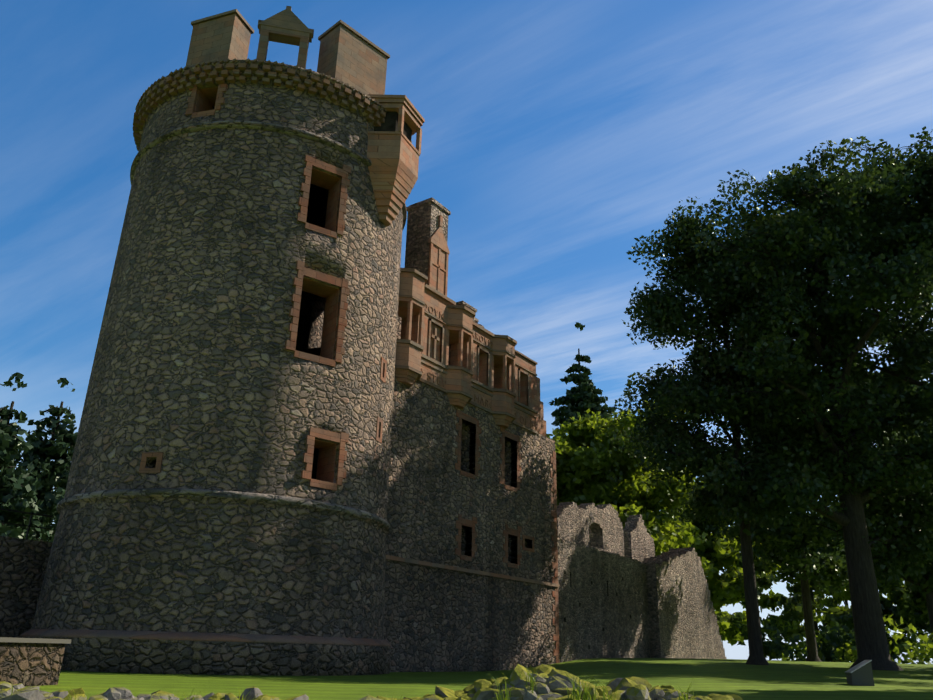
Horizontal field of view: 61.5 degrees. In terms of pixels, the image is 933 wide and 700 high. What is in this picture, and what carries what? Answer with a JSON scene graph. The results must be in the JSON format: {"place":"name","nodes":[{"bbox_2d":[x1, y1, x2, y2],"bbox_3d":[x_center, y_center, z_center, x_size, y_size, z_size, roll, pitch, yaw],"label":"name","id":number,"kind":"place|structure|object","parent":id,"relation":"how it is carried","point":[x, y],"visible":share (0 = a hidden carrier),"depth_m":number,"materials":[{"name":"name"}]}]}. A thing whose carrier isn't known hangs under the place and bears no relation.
{"place":"outdoors","nodes":[
{"label":"outdoors","id":0,"kind":"place"},
{"bbox_2d":[396,316,450,364],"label":"palace wall","id":1,"kind":"structure","parent":0,"point":[399,327],"depth_m":38.15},
{"bbox_2d":[427,215,449,295],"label":"dormer gable","id":2,"kind":"structure","parent":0,"point":[439,252],"depth_m":37.59,"materials":[{"name":"beige stone"}]},
{"bbox_2d":[405,197,483,327],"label":"palace chimneys","id":3,"kind":"object","parent":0,"point":[422,221],"visible":0.17,"depth_m":38.11,"materials":[{"name":"brown stone"}]},
{"bbox_2d":[0,0,932,663],"label":"sky","id":4,"kind":"structure","parent":0,"point":[557,135],"materials":[{"name":"blue"}]},
{"bbox_2d":[398,288,545,435],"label":"upper storey wall","id":5,"kind":"structure","parent":0,"point":[436,302],"depth_m":38.80,"materials":[{"name":"brown stone"}]},
{"bbox_2d":[395,268,516,428],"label":"oriel windows","id":6,"kind":"structure","parent":5,"relation":"attached to","point":[409,351],"depth_m":36.49,"materials":[{"name":"beige stone"}]},
{"bbox_2d":[424,303,492,347],"bbox_3d":[-0.018,-0.957,38.525,0.040,0.432,6.935,-13,-25,33],"label":"inscription","id":7,"kind":"object","parent":5,"relation":"attached to","point":[440,314],"visible":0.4,"depth_m":38.98,"materials":[{"name":"brown stone"}]},
{"bbox_2d":[400,271,537,433],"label":"palace mouldings","id":8,"kind":"object","parent":5,"relation":"attached to","point":[434,337],"visible":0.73,"depth_m":38.20,"materials":[{"name":"brown stone"}]},
{"bbox_2d":[421,368,537,429],"bbox_3d":[0.910,2.616,38.713,0.040,0.484,10.448,-13,-25,33],"label":"inscription","id":9,"kind":"object","parent":5,"relation":"attached to","point":[475,396],"visible":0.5,"depth_m":38.27,"materials":[{"name":"brown stone"}]},
{"bbox_2d":[26,658,932,699],"bbox_3d":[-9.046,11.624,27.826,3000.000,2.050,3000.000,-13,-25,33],"label":"lawn","id":10,"kind":"structure","parent":0,"point":[785,680],"depth_m":21.80,"materials":[{"name":"green plant"}]},
{"bbox_2d":[0,536,52,637],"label":"wall","id":11,"kind":"structure","parent":10,"relation":"on","point":[23,564],"depth_m":27.83,"materials":[{"name":"grey stone"}]},
{"bbox_2d":[0,508,52,538],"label":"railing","id":12,"kind":"object","parent":11,"relation":"on","point":[29,524],"visible":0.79,"depth_m":28.87,"materials":[{"name":"grey metal"}]},
{"bbox_2d":[0,372,53,541],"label":"conifer tree","id":13,"kind":"object","parent":10,"relation":"on","point":[17,492],"visible":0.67,"depth_m":47.08,"materials":[{"name":"green plant"}]},
{"bbox_2d":[0,637,71,686],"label":"slab wall","id":14,"kind":"structure","parent":10,"relation":"on","point":[25,662],"depth_m":14.52,"materials":[{"name":"brown stone"}]},
{"bbox_2d":[14,378,77,541],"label":"conifer tree","id":15,"kind":"object","parent":10,"relation":"on","point":[47,472],"visible":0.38,"depth_m":54.32,"materials":[{"name":"green plant"}]},
{"bbox_2d":[20,60,406,675],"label":"tower wall","id":16,"kind":"structure","parent":10,"relation":"on","point":[201,377],"depth_m":26.34,"materials":[{"name":"grey stone"}]},
{"bbox_2d":[20,629,391,646],"bbox_3d":[-9.015,10.423,28.288,12.600,0.225,12.600,-13,-25,33],"label":"tower plinth coping","id":17,"kind":"object","parent":16,"relation":"attached to","point":[162,635],"visible":0.83,"depth_m":23.04,"materials":[{"name":"grey stone"}]},
{"bbox_2d":[56,120,405,529],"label":"string courses","id":18,"kind":"object","parent":16,"relation":"attached to","point":[215,493],"visible":0.31,"depth_m":26.02,"materials":[{"name":"grey stone"}]},
{"bbox_2d":[139,83,386,490],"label":"window surrounds","id":19,"kind":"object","parent":16,"relation":"attached to","point":[207,99],"depth_m":28.59,"materials":[{"name":"brown stone"}]},
{"bbox_2d":[133,58,411,150],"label":"tower cornice","id":20,"kind":"structure","parent":16,"relation":"attached to","point":[143,109],"depth_m":30.51,"materials":[{"name":"stone"}]},
{"bbox_2d":[256,6,313,68],"bbox_3d":[-7.316,-12.489,31.514,0.560,3.285,2.200,-58,-62,66],"label":"dormer","id":21,"kind":"object","parent":16,"relation":"on","point":[287,25],"visible":0.92,"depth_m":31.40,"materials":[{"name":"beige stone"}]},
{"bbox_2d":[186,9,389,94],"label":"chimney stacks","id":22,"kind":"object","parent":16,"relation":"on","point":[349,55],"visible":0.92,"depth_m":32.15,"materials":[{"name":"beige stone"}]},
{"bbox_2d":[367,94,424,225],"bbox_3d":[-3.038,-7.750,32.457,1.921,5.420,2.978,-13,-25,33],"label":"corner turret","id":23,"kind":"object","parent":16,"relation":"attached to","point":[393,157],"visible":0.81,"depth_m":31.81,"materials":[{"name":"beige stone"}]},
{"bbox_2d":[374,111,411,141],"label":"window","id":24,"kind":"structure","parent":23,"relation":"in","point":[390,124],"depth_m":32.45,"materials":[{"name":"black glass"}]},
{"bbox_2d":[0,664,742,699],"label":"rocks","id":25,"kind":"object","parent":10,"relation":"on","point":[550,685],"visible":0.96,"depth_m":7.07,"materials":[{"name":"stone"},{"name":"moss"}]},
{"bbox_2d":[0,666,709,699],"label":"grass tufts","id":26,"kind":"object","parent":25,"relation":"on","point":[577,696],"visible":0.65,"depth_m":6.71,"materials":[{"name":"green plant"}]},
{"bbox_2d":[384,376,557,671],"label":"castle wall","id":27,"kind":"structure","parent":10,"relation":"on","point":[440,620],"depth_m":35.06,"materials":[{"name":"grey stone"}]},
{"bbox_2d":[386,555,558,586],"bbox_3d":[0.690,10.191,35.785,0.200,0.160,14.520,-13,-25,33],"label":"string course","id":28,"kind":"object","parent":27,"relation":"attached to","point":[419,562],"visible":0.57,"depth_m":34.66,"materials":[{"name":"grey stone"}]},
{"bbox_2d":[455,409,559,662],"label":"palace dressings","id":29,"kind":"structure","parent":27,"relation":"attached to","point":[462,521],"depth_m":38.91,"materials":[{"name":"brown stone"}]},
{"bbox_2d":[549,322,615,445],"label":"conifer tree","id":30,"kind":"object","parent":10,"relation":"on","point":[582,397],"visible":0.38,"depth_m":100.34,"materials":[{"name":"green plant"}]},
{"bbox_2d":[553,435,645,536],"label":"tree","id":31,"kind":"object","parent":10,"relation":"on","point":[601,492],"visible":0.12,"depth_m":68.90,"materials":[{"name":"green plant"}]},
{"bbox_2d":[557,537,650,662],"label":"curtain wall","id":32,"kind":"structure","parent":10,"relation":"on","point":[588,620],"depth_m":45.89,"materials":[{"name":"grey stone"}]},
{"bbox_2d":[557,502,623,556],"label":"ruined wall","id":33,"kind":"structure","parent":32,"relation":"on","point":[601,522],"depth_m":52.28,"materials":[{"name":"grey stone"}]},
{"bbox_2d":[546,401,718,579],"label":"tree","id":34,"kind":"object","parent":10,"relation":"on","point":[655,503],"visible":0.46,"depth_m":68.34,"materials":[{"name":"green plant"}]},
{"bbox_2d":[623,514,654,561],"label":"ruined wall fragment","id":35,"kind":"object","parent":10,"relation":"on","point":[639,545],"visible":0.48,"depth_m":57.70,"materials":[{"name":"grey stone"}]},
{"bbox_2d":[641,547,726,658],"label":"ruined wall","id":36,"kind":"structure","parent":10,"relation":"on","point":[682,616],"depth_m":54.60,"materials":[{"name":"grey stone"}]},
{"bbox_2d":[645,481,762,645],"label":"tree","id":37,"kind":"object","parent":10,"relation":"on","point":[726,587],"visible":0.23,"depth_m":88.50,"materials":[{"name":"green plant"}]},
{"bbox_2d":[604,208,850,664],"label":"tree","id":38,"kind":"object","parent":10,"relation":"on","point":[667,313],"visible":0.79,"depth_m":42.47,"materials":[{"name":"green plant"}]},
{"bbox_2d":[713,543,825,659],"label":"tree","id":39,"kind":"object","parent":10,"relation":"on","point":[792,611],"visible":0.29,"depth_m":114.58,"materials":[{"name":"green plant"}]},
{"bbox_2d":[715,388,868,661],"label":"beech tree","id":40,"kind":"object","parent":10,"relation":"on","point":[787,546],"visible":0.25,"depth_m":51.60,"materials":[{"name":"green plant"}]},
{"bbox_2d":[673,140,932,670],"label":"beech tree","id":41,"kind":"object","parent":10,"relation":"on","point":[812,237],"visible":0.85,"depth_m":39.25,"materials":[{"name":"green plant"}]},
{"bbox_2d":[759,547,851,642],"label":"tree","id":42,"kind":"object","parent":10,"relation":"on","point":[772,601],"visible":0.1,"depth_m":122.03,"materials":[{"name":"green plant"}]},
{"bbox_2d":[799,581,888,659],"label":"tree","id":43,"kind":"object","parent":10,"relation":"on","point":[829,602],"visible":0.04,"depth_m":139.77,"materials":[{"name":"green plant"}]},
{"bbox_2d":[760,614,932,663],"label":"understorey shrub","id":44,"kind":"object","parent":10,"relation":"on","point":[836,646],"visible":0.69,"depth_m":69.66,"materials":[{"name":"green plant"}]},
{"bbox_2d":[845,660,874,685],"bbox_3d":[12.077,9.927,24.112,0.652,0.742,0.980,-4,-22,14],"label":"info plaque","id":45,"kind":"object","parent":10,"relation":"on","point":[860,674],"visible":0.86,"depth_m":23.71,"materials":[{"name":"grey stone"}]},
{"bbox_2d":[790,126,932,531],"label":"beech tree","id":46,"kind":"object","parent":10,"relation":"on","point":[911,343],"visible":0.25,"depth_m":44.90,"materials":[{"name":"green plant"}]},
{"bbox_2d":[811,540,917,654],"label":"tree","id":47,"kind":"object","parent":10,"relation":"on","point":[888,607],"visible":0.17,"depth_m":104.60,"materials":[{"name":"green plant"}]},
{"bbox_2d":[805,355,932,640],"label":"tree","id":48,"kind":"object","parent":10,"relation":"on","point":[919,596],"visible":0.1,"depth_m":80.11,"materials":[{"name":"green plant"}]},
{"bbox_2d":[883,563,932,642],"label":"tree","id":49,"kind":"object","parent":10,"relation":"on","point":[922,625],"visible":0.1,"depth_m":107.73,"materials":[{"name":"green plant"}]},
{"bbox_2d":[564,570,638,648],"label":"wall holes","id":50,"kind":"object","parent":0,"point":[580,603],"visible":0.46,"depth_m":43.81,"materials":[{"name":"black"}]}
]}

